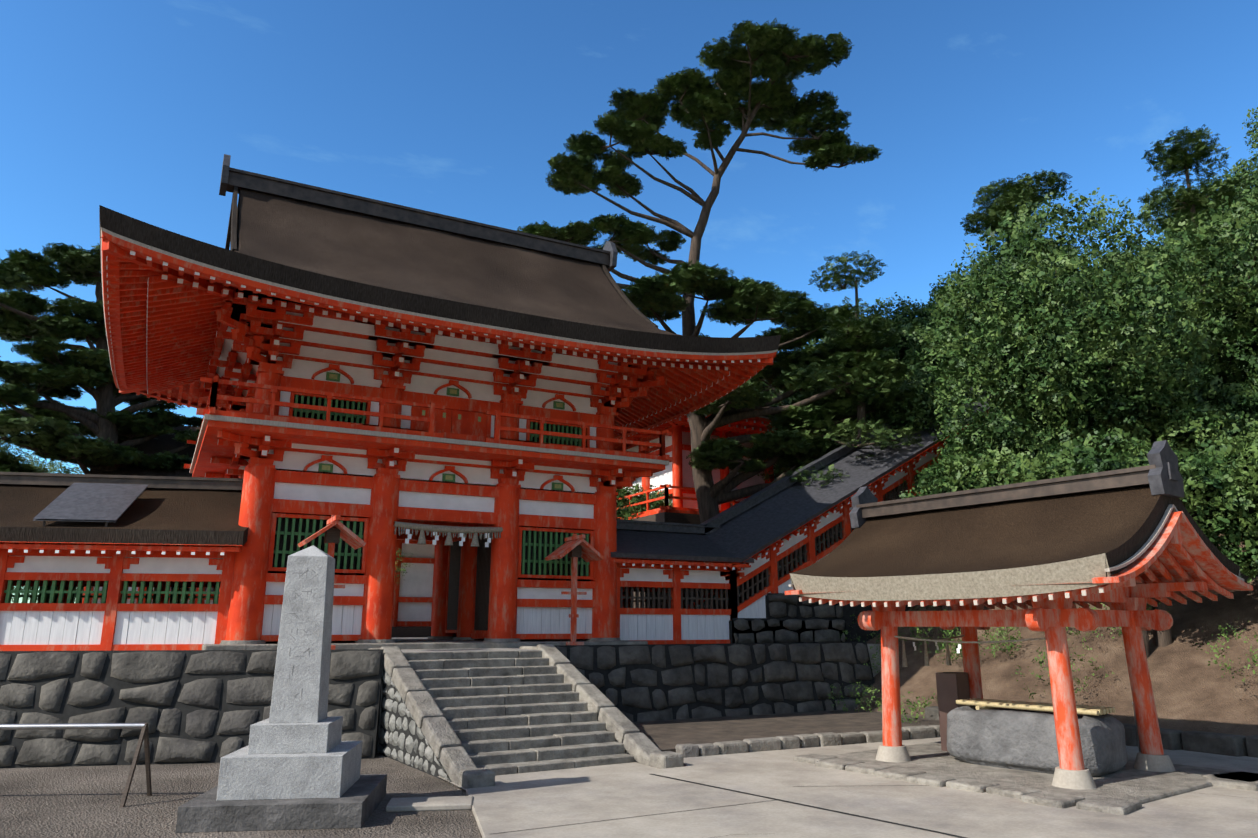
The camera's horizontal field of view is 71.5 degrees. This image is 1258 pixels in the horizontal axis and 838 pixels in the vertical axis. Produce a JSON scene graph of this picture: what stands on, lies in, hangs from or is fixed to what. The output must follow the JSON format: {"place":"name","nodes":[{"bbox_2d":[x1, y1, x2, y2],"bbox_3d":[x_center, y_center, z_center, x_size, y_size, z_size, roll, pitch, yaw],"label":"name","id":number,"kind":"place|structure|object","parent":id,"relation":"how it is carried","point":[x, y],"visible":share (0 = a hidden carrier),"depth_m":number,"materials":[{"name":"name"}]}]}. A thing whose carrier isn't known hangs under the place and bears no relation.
{"place":"outdoors","nodes":[
{"label":"outdoors","id":0,"kind":"place"},
{"bbox_2d":[219,154,657,327],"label":"roof ridge","id":1,"kind":"structure","parent":0,"point":[234,181],"depth_m":19.01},
{"bbox_2d":[0,456,1257,837],"bbox_3d":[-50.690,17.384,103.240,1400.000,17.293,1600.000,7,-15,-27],"label":"ground","id":2,"kind":"structure","parent":0,"point":[1192,690],"depth_m":13.63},
{"bbox_2d":[0,723,151,807],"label":"metal railing","id":3,"kind":"object","parent":2,"relation":"on","point":[144,734],"visible":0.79,"depth_m":9.37,"materials":[{"name":"metal"}]},
{"bbox_2d":[175,545,386,832],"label":"stone pillar","id":4,"kind":"structure","parent":2,"relation":"on","point":[295,764],"depth_m":8.53,"materials":[{"name":"stone"}]},
{"bbox_2d":[386,796,472,811],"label":"stone slab","id":5,"kind":"structure","parent":2,"relation":"on","point":[414,804],"depth_m":8.83,"materials":[{"name":"grey stone"}]},
{"bbox_2d":[0,642,874,767],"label":"retaining wall","id":6,"kind":"structure","parent":2,"relation":"on","point":[199,706],"depth_m":12.39,"materials":[{"name":"stone"}]},
{"bbox_2d":[377,668,637,785],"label":"stair side wall","id":7,"kind":"structure","parent":2,"relation":"on","point":[402,738],"depth_m":11.94,"materials":[{"name":"grey stone"}]},
{"bbox_2d":[403,650,634,775],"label":"stone steps","id":8,"kind":"structure","parent":2,"relation":"on","point":[509,712],"depth_m":12.26,"materials":[{"name":"grey stone"}]},
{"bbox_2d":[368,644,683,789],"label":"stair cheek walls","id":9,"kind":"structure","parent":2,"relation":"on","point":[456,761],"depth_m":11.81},
{"bbox_2d":[0,107,1257,602],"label":"forest leaves","id":10,"kind":"object","parent":2,"relation":"on","point":[1154,327],"visible":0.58,"depth_m":19.56,"materials":[{"name":"green plant"}]},
{"bbox_2d":[0,41,1257,657],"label":"tree branches","id":11,"kind":"object","parent":2,"relation":"on","point":[710,495],"visible":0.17,"depth_m":25.41,"materials":[{"name":"plant"}]},
{"bbox_2d":[0,18,1255,493],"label":"pine needle tufts","id":12,"kind":"object","parent":11,"relation":"attached to","point":[716,102],"visible":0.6,"depth_m":25.41,"materials":[{"name":"green plant"}]},
{"bbox_2d":[615,426,775,608],"bbox_3d":[4.079,4.209,31.947,11.440,6.000,8.440,7,-15,-27],"label":"shrine","id":13,"kind":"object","parent":2,"relation":"on","point":[674,479],"visible":0.15,"depth_m":27.82,"materials":[{"name":"paint"}]},
{"bbox_2d":[614,414,775,447],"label":"shrine eaves","id":14,"kind":"object","parent":13,"relation":"on","point":[747,426],"depth_m":28.00,"materials":[{"name":"red wood"}]},
{"bbox_2d":[712,388,788,422],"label":"shrine roof","id":15,"kind":"structure","parent":14,"relation":"on","point":[762,418],"depth_m":27.45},
{"bbox_2d":[632,710,938,751],"bbox_3d":[2.844,5.414,15.211,7.650,0.190,3.450,7,-15,-27],"label":"planting bed","id":16,"kind":"object","parent":2,"relation":"on","point":[666,735],"visible":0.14,"depth_m":15.03,"materials":[{"name":"soil"}]},
{"bbox_2d":[394,548,1257,723],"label":"shrub leaves","id":17,"kind":"object","parent":2,"relation":"on","point":[995,648],"visible":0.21,"depth_m":17.05,"materials":[{"name":"plant"}]},
{"bbox_2d":[675,706,1257,757],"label":"kerb stones","id":18,"kind":"object","parent":2,"relation":"on","point":[1218,743],"visible":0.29,"depth_m":12.75,"materials":[{"name":"grey stone"}]},
{"bbox_2d":[784,504,1252,769],"bbox_3d":[4.989,2.829,11.529,3.488,2.937,4.610,10,-16,-35],"label":"pavilion frame","id":19,"kind":"object","parent":2,"relation":"on","point":[1124,597],"visible":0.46,"depth_m":10.79,"materials":[{"name":"red wood"}]},
{"bbox_2d":[936,672,969,750],"bbox_3d":[4.687,4.213,12.545,0.313,1.100,0.420,-12,-18,42],"label":"service cabinet","id":20,"kind":"object","parent":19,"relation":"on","point":[952,687],"visible":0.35,"depth_m":12.46,"materials":[{"name":"metal"}]},
{"bbox_2d":[894,635,1044,666],"bbox_3d":[4.244,3.069,11.509,1.468,0.431,3.018,-1,-13,2],"label":"shimenawa rope","id":21,"kind":"object","parent":19,"relation":"hanging from","point":[926,660],"visible":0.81,"depth_m":12.00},
{"bbox_2d":[790,440,1239,603],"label":"pavilion roof","id":22,"kind":"structure","parent":19,"relation":"on","point":[1066,533],"depth_m":10.85,"materials":[{"name":"brown wood"}]},
{"bbox_2d":[1132,702,1140,751],"bbox_3d":[6.632,4.066,11.260,0.090,0.795,0.165,10,-16,-35],"label":"stand pipe","id":23,"kind":"object","parent":19,"relation":"on","point":[1137,731],"visible":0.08,"depth_m":11.30,"materials":[{"name":"metal"}]},
{"bbox_2d":[793,741,1257,814],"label":"temizuya stones","id":24,"kind":"object","parent":2,"relation":"on","point":[1131,786],"visible":0.75,"depth_m":10.07,"materials":[{"name":"grey stone"}]},
{"bbox_2d":[947,706,1127,776],"bbox_3d":[5.154,4.084,11.143,1.224,0.753,2.044,11,-17,-38],"label":"water basin","id":25,"kind":"object","parent":24,"relation":"on","point":[1019,739],"visible":0.73,"depth_m":10.68,"materials":[{"name":"stone"}]},
{"bbox_2d":[956,698,1114,715],"bbox_3d":[5.168,3.714,11.248,0.650,0.115,1.901,10,-16,-35],"label":"bamboo pole","id":26,"kind":"object","parent":25,"relation":"on","point":[979,704],"visible":0.94,"depth_m":11.20,"materials":[{"name":"beige wood"}]},
{"bbox_2d":[377,637,880,753],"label":"terrace","id":27,"kind":"structure","parent":0,"point":[872,651],"depth_m":14.76,"materials":[{"name":"grey stone"}]},
{"bbox_2d":[0,543,240,650],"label":"corridor","id":28,"kind":"object","parent":27,"relation":"on","point":[55,617],"visible":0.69,"depth_m":14.09,"materials":[{"name":"paint"}]},
{"bbox_2d":[33,483,148,551],"bbox_3d":[-8.899,1.617,14.472,1.200,1.300,1.250,2,-14,-10],"label":"solar panel","id":29,"kind":"object","parent":28,"relation":"on","point":[106,503],"visible":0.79,"depth_m":14.44,"materials":[{"name":"sheet metal"}]},
{"bbox_2d":[0,472,247,546],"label":"corridor roof","id":30,"kind":"structure","parent":28,"relation":"on","point":[191,511],"depth_m":14.74,"materials":[{"name":"brown wood"}]},
{"bbox_2d":[82,540,435,636],"bbox_3d":[-13.280,6.258,32.039,13.000,3.650,8.000,7,-15,-27],"label":"wall panel","id":31,"kind":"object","parent":27,"relation":"on","point":[412,604],"depth_m":31.55,"materials":[{"name":"paint"}]},
{"bbox_2d":[90,425,199,476],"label":"worship hall roof","id":32,"kind":"structure","parent":31,"relation":"on","point":[163,443],"depth_m":30.01,"materials":[{"name":"wood"}]},
{"bbox_2d":[298,515,365,649],"bbox_3d":[-4.687,2.549,13.632,0.920,2.100,0.800,7,-15,-27],"label":"lantern post","id":33,"kind":"object","parent":27,"relation":"on","point":[335,529],"visible":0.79,"depth_m":13.69,"materials":[{"name":"brown wood"}]},
{"bbox_2d":[202,636,647,649],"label":"gate platform","id":34,"kind":"structure","parent":27,"relation":"on","point":[442,642],"depth_m":15.38,"materials":[{"name":"stone"}]},
{"bbox_2d":[100,236,775,640],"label":"shrine gate","id":35,"kind":"structure","parent":34,"relation":"on","point":[368,430],"depth_m":16.31,"materials":[{"name":"paint"}]},
{"bbox_2d":[99,189,780,438],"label":"gate roof","id":36,"kind":"structure","parent":35,"relation":"on","point":[338,260],"depth_m":16.42,"materials":[{"name":"brown wood"}]},
{"bbox_2d":[394,521,502,546],"bbox_3d":[-3.313,2.135,16.096,2.047,0.390,0.162,7,-15,-27],"label":"shimenawa rope","id":37,"kind":"object","parent":35,"relation":"attached to","point":[449,530],"visible":1,"depth_m":16.05,"materials":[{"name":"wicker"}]},
{"bbox_2d":[545,534,604,644],"bbox_3d":[-1.036,3.221,16.477,0.920,2.100,0.800,7,-15,-27],"label":"lantern post","id":38,"kind":"object","parent":27,"relation":"on","point":[575,546],"visible":0.94,"depth_m":16.47,"materials":[{"name":"brown wood"}]},
{"bbox_2d":[613,558,750,643],"bbox_3d":[0.460,3.787,19.500,3.520,2.390,3.048,7,-15,-27],"label":"corridor","id":39,"kind":"object","parent":27,"relation":"on","point":[655,620],"visible":0.58,"depth_m":18.43,"materials":[{"name":"paint"}]},
{"bbox_2d":[611,519,753,562],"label":"corridor roof","id":40,"kind":"structure","parent":39,"relation":"on","point":[641,540],"depth_m":19.22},
{"bbox_2d":[713,570,910,642],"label":"stone retaining wall","id":41,"kind":"structure","parent":27,"relation":"on","point":[790,619],"depth_m":19.75,"materials":[{"name":"grey stone"}]},
{"bbox_2d":[683,403,1004,617],"bbox_3d":[5.703,2.149,22.777,9.620,7.086,3.048,7,-15,-27],"label":"covered corridor","id":42,"kind":"object","parent":41,"relation":"on","point":[818,538],"visible":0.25,"depth_m":20.46,"materials":[{"name":"paint"}]},
{"bbox_2d":[701,377,997,562],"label":"corridor roof","id":43,"kind":"structure","parent":42,"relation":"on","point":[760,520],"depth_m":21.26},
{"bbox_2d":[0,0,1257,602],"label":"sky","id":44,"kind":"structure","parent":0,"point":[131,108],"materials":[{"name":"blue"}]},
{"bbox_2d":[438,737,1257,837],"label":"pavement","id":45,"kind":"structure","parent":0,"point":[530,801],"depth_m":8.73,"materials":[{"name":"grey concrete"}]}
]}

